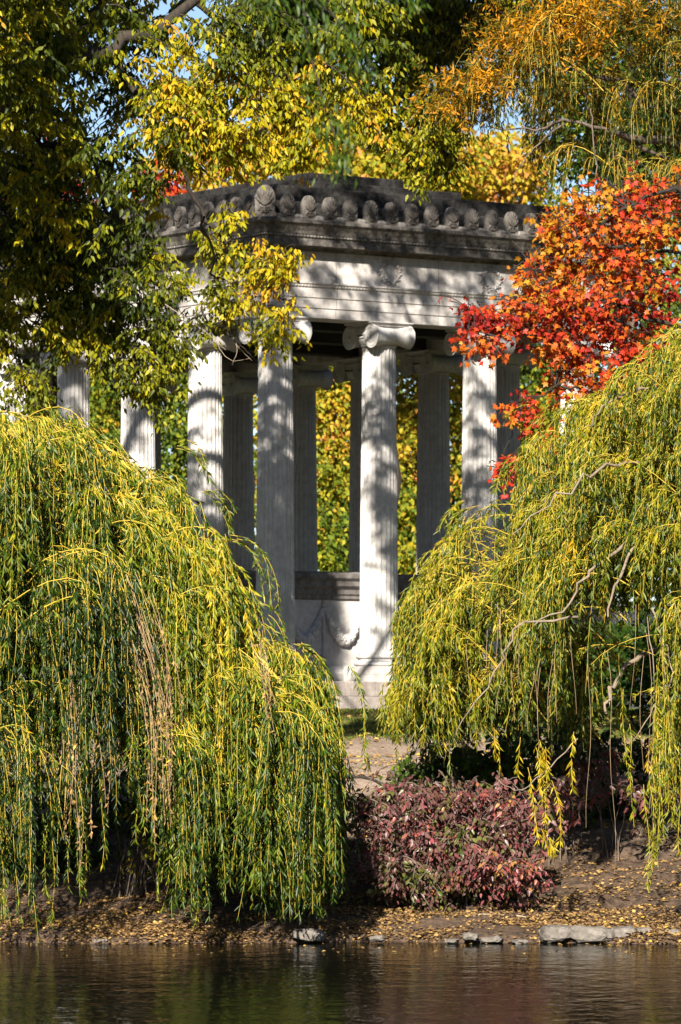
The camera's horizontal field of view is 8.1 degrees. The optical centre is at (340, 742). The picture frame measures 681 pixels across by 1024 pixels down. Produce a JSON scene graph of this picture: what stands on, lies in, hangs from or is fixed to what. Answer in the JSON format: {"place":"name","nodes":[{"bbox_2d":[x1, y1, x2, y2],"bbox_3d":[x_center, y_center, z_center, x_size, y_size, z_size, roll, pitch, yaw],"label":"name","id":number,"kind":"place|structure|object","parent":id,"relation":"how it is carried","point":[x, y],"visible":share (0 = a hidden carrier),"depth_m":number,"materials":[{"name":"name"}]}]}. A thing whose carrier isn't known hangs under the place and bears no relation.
{"place":"outdoors","nodes":[
{"label":"outdoors","id":0,"kind":"place"},
{"bbox_2d":[242,0,432,190],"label":"overhanging branch","id":1,"kind":"object","parent":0,"point":[339,167],"visible":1,"depth_m":36.02,"materials":[{"name":"green plant"}]},
{"bbox_2d":[12,707,666,742],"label":"grass","id":2,"kind":"structure","parent":0,"point":[347,710],"depth_m":81.67,"materials":[{"name":"green plant"}]},
{"bbox_2d":[0,941,680,1023],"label":"water","id":3,"kind":"structure","parent":0,"point":[455,983],"depth_m":51.42,"materials":[{"name":"black liquid"}]},
{"bbox_2d":[8,943,680,955],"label":"floating leaves","id":4,"kind":"object","parent":3,"relation":"on","point":[335,948],"visible":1,"depth_m":60.62,"materials":[{"name":"yellow plant"}]},
{"bbox_2d":[0,711,680,943],"bbox_3d":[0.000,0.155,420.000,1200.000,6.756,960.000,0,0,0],"label":"ground","id":5,"kind":"structure","parent":0,"point":[638,852],"depth_m":64.97,"materials":[{"name":"brown soil"}]},
{"bbox_2d":[93,938,106,942],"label":"shore rock","id":6,"kind":"object","parent":5,"relation":"on","point":[99,940],"visible":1,"depth_m":61.54,"materials":[{"name":"grey stone"}]},
{"bbox_2d":[27,133,187,428],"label":"background maple","id":7,"kind":"object","parent":5,"relation":"on","point":[172,190],"visible":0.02,"depth_m":97.95,"materials":[{"name":"orange plant"}]},
{"bbox_2d":[27,368,257,542],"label":"background tree","id":8,"kind":"object","parent":5,"relation":"on","point":[99,403],"visible":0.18,"depth_m":119.05,"materials":[{"name":"green plant"}]},
{"bbox_2d":[110,781,180,898],"bbox_3d":[-2.689,1.330,64.464,0.886,1.623,1.014,0,0,-32],"label":"sapling","id":9,"kind":"object","parent":5,"relation":"on","point":[139,856],"visible":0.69,"depth_m":64.30,"materials":[{"name":"brown plant"}]},
{"bbox_2d":[0,755,354,883],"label":"dark bush","id":10,"kind":"object","parent":5,"relation":"on","point":[62,863],"visible":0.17,"depth_m":67.66,"materials":[{"name":"green plant"}]},
{"bbox_2d":[0,402,372,945],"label":"willow tree","id":11,"kind":"object","parent":5,"relation":"on","point":[126,611],"visible":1,"depth_m":60.59,"materials":[{"name":"green plant"}]},
{"bbox_2d":[165,907,217,916],"bbox_3d":[-1.987,2.230,63.276,0.721,0.133,0.203,0,0,9],"label":"tree root","id":12,"kind":"object","parent":5,"relation":"on","point":[177,911],"visible":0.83,"depth_m":63.24,"materials":[{"name":"brown wood"}]},
{"bbox_2d":[122,121,300,569],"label":"background tree","id":13,"kind":"object","parent":5,"relation":"on","point":[256,175],"visible":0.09,"depth_m":117.13,"materials":[{"name":"yellow plant"}]},
{"bbox_2d":[0,0,542,435],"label":"box elder tree","id":14,"kind":"object","parent":5,"relation":"on","point":[44,54],"visible":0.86,"depth_m":73.49,"materials":[{"name":"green plant"}]},
{"bbox_2d":[253,366,350,571],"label":"background tree","id":15,"kind":"object","parent":5,"relation":"on","point":[333,434],"visible":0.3,"depth_m":121.70,"materials":[{"name":"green plant"}]},
{"bbox_2d":[0,172,612,709],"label":"mausoleum","id":16,"kind":"structure","parent":5,"relation":"on","point":[386,270],"depth_m":90.27,"materials":[{"name":"stone"}]},
{"bbox_2d":[233,569,419,680],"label":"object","id":17,"kind":"object","parent":16,"relation":"on","point":[327,616],"visible":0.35,"depth_m":92.34,"materials":[{"name":"stone"}]},
{"bbox_2d":[292,928,325,941],"bbox_3d":[-0.408,2.480,61.902,0.442,0.177,0.372,1,0,2],"label":"shore rock","id":18,"kind":"object","parent":5,"relation":"on","point":[309,935],"visible":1,"depth_m":61.75,"materials":[{"name":"grey stone"}]},
{"bbox_2d":[10,710,661,777],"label":"fallen leaves","id":19,"kind":"object","parent":5,"relation":"on","point":[390,755],"visible":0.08,"depth_m":77.72,"materials":[{"name":"brown plant"}]},
{"bbox_2d":[0,884,680,943],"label":"fallen leaves","id":20,"kind":"object","parent":5,"relation":"on","point":[150,929],"visible":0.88,"depth_m":62.87,"materials":[{"name":"brown plant"}]},
{"bbox_2d":[355,921,393,931],"bbox_3d":[0.405,2.401,62.669,0.607,0.135,0.200,0,0,33],"label":"fallen branch","id":21,"kind":"object","parent":20,"relation":"on","point":[378,929],"visible":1,"depth_m":62.57,"materials":[{"name":"brown wood"}]},
{"bbox_2d":[473,913,526,917],"bbox_3d":[2.112,2.285,63.326,0.768,0.076,0.172,0,0,-8],"label":"fallen branch","id":22,"kind":"object","parent":20,"relation":"on","point":[503,914],"visible":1,"depth_m":63.32,"materials":[{"name":"brown wood"}]},
{"bbox_2d":[0,768,680,900],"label":"fallen leaves","id":23,"kind":"object","parent":5,"relation":"on","point":[554,870],"visible":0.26,"depth_m":66.03,"materials":[{"name":"brown plant"}]},
{"bbox_2d":[345,774,381,784],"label":"fallen branch","id":24,"kind":"object","parent":5,"relation":"on","point":[368,778],"visible":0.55,"depth_m":73.72,"materials":[{"name":"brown wood"}]},
{"bbox_2d":[369,935,385,941],"bbox_3d":[0.487,2.522,61.753,0.197,0.097,0.375,-1,0,9],"label":"shore rock","id":25,"kind":"object","parent":5,"relation":"on","point":[377,938],"visible":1,"depth_m":61.60,"materials":[{"name":"grey stone"}]},
{"bbox_2d":[280,110,506,507],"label":"background tree","id":26,"kind":"object","parent":5,"relation":"on","point":[370,164],"visible":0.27,"depth_m":114.64,"materials":[{"name":"yellow plant"}]},
{"bbox_2d":[161,305,680,610],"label":"wood","id":27,"kind":"object","parent":5,"relation":"on","point":[255,440],"visible":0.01,"depth_m":149.84,"materials":[{"name":"green plant"}]},
{"bbox_2d":[396,358,462,574],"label":"background tree","id":28,"kind":"object","parent":5,"relation":"on","point":[407,417],"visible":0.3,"depth_m":123.69,"materials":[{"name":"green plant"}]},
{"bbox_2d":[342,765,561,914],"bbox_3d":[1.406,1.355,64.123,3.084,2.111,3.034,0,0,0],"label":"viburnum bush","id":29,"kind":"object","parent":5,"relation":"on","point":[463,862],"visible":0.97,"depth_m":63.81,"materials":[{"name":"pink plant"}]},
{"bbox_2d":[445,938,459,943],"bbox_3d":[1.427,2.551,61.698,0.178,0.067,0.377,1,0,10],"label":"shore rock","id":30,"kind":"object","parent":5,"relation":"on","point":[451,940],"visible":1,"depth_m":61.57,"materials":[{"name":"grey stone"}]},
{"bbox_2d":[398,871,526,908],"bbox_3d":[1.715,1.982,64.508,2.051,0.901,1.106,0,0,-29],"label":"bush","id":31,"kind":"object","parent":5,"relation":"on","point":[453,899],"visible":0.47,"depth_m":64.42,"materials":[{"name":"brown plant"}]},
{"bbox_2d":[462,932,478,942],"bbox_3d":[1.674,2.510,61.799,0.219,0.134,0.374,5,0,4],"label":"shore rock","id":32,"kind":"object","parent":5,"relation":"on","point":[470,937],"visible":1,"depth_m":61.65,"materials":[{"name":"grey stone"}]},
{"bbox_2d":[379,727,582,844],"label":"green bush","id":33,"kind":"object","parent":5,"relation":"on","point":[473,764],"visible":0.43,"depth_m":68.23,"materials":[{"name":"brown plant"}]},
{"bbox_2d":[479,935,503,942],"bbox_3d":[1.948,2.536,61.804,0.294,0.097,0.368,-4,-1,9],"label":"shore rock","id":34,"kind":"object","parent":5,"relation":"on","point":[496,939],"visible":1,"depth_m":61.66,"materials":[{"name":"grey stone"}]},
{"bbox_2d":[446,117,573,216],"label":"background tree","id":35,"kind":"object","parent":5,"relation":"on","point":[506,167],"visible":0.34,"depth_m":117.87,"materials":[{"name":"yellow plant"}]},
{"bbox_2d":[510,939,527,943],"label":"shore rock","id":36,"kind":"object","parent":5,"relation":"on","point":[519,941],"visible":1,"depth_m":61.55,"materials":[{"name":"grey stone"}]},
{"bbox_2d":[374,320,680,891],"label":"willow tree","id":37,"kind":"object","parent":5,"relation":"on","point":[615,490],"visible":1,"depth_m":63.50,"materials":[{"name":"green plant"}]},
{"bbox_2d":[398,0,680,234],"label":"willow tree","id":38,"kind":"object","parent":5,"relation":"on","point":[557,20],"visible":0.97,"depth_m":73.51,"materials":[{"name":"orange plant"}]},
{"bbox_2d":[538,924,570,942],"bbox_3d":[2.789,2.466,61.906,0.447,0.245,0.368,2,0,-11],"label":"shore rock","id":39,"kind":"object","parent":5,"relation":"on","point":[549,933],"visible":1,"depth_m":61.74,"materials":[{"name":"grey stone"}]},
{"bbox_2d":[437,77,680,546],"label":"maple tree","id":40,"kind":"object","parent":5,"relation":"on","point":[558,295],"visible":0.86,"depth_m":70.72,"materials":[{"name":"red plant"}]},
{"bbox_2d":[479,605,674,722],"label":"hedge","id":41,"kind":"object","parent":5,"relation":"on","point":[627,685],"visible":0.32,"depth_m":83.02,"materials":[{"name":"green plant"}]},
{"bbox_2d":[476,0,680,611],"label":"background tree","id":42,"kind":"object","parent":5,"relation":"on","point":[578,165],"visible":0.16,"depth_m":91.96,"materials":[{"name":"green plant"}]},
{"bbox_2d":[485,701,680,829],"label":"dark bush","id":43,"kind":"object","parent":5,"relation":"on","point":[590,818],"visible":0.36,"depth_m":70.09,"materials":[{"name":"brown plant"}]},
{"bbox_2d":[568,925,613,941],"bbox_3d":[3.237,2.464,61.891,0.622,0.230,0.363,-1,0,10],"label":"shore rock","id":44,"kind":"object","parent":5,"relation":"on","point":[580,933],"visible":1,"depth_m":61.74,"materials":[{"name":"grey stone"}]},
{"bbox_2d":[514,744,680,865],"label":"viburnum bush","id":45,"kind":"object","parent":5,"relation":"on","point":[562,787],"visible":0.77,"depth_m":67.22,"materials":[{"name":"brown plant"}]},
{"bbox_2d":[520,198,680,546],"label":"background tree","id":46,"kind":"object","parent":5,"relation":"on","point":[533,376],"visible":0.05,"depth_m":122.43,"materials":[{"name":"green plant"}]},
{"bbox_2d":[571,611,667,708],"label":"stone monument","id":47,"kind":"object","parent":5,"relation":"on","point":[633,617],"visible":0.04,"depth_m":91.19,"materials":[{"name":"stone"}]},
{"bbox_2d":[611,925,635,937],"bbox_3d":[3.650,2.483,61.950,0.353,0.248,0.362,-3,0,3],"label":"shore rock","id":48,"kind":"object","parent":5,"relation":"on","point":[621,931],"visible":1,"depth_m":61.79,"materials":[{"name":"grey stone"}]},
{"bbox_2d":[597,601,663,611],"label":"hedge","id":49,"kind":"object","parent":5,"relation":"on","point":[619,606],"depth_m":125.98,"materials":[{"name":"green plant"}]},
{"bbox_2d":[636,927,650,932],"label":"shore rock","id":50,"kind":"object","parent":5,"relation":"on","point":[642,929],"visible":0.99,"depth_m":61.88,"materials":[{"name":"grey stone"}]},
{"bbox_2d":[659,928,679,933],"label":"shore rock","id":51,"kind":"object","parent":5,"relation":"on","point":[673,931],"visible":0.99,"depth_m":61.86,"materials":[{"name":"grey stone"}]},
{"bbox_2d":[4,0,680,609],"label":"sky","id":52,"kind":"structure","parent":0,"point":[163,8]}
]}

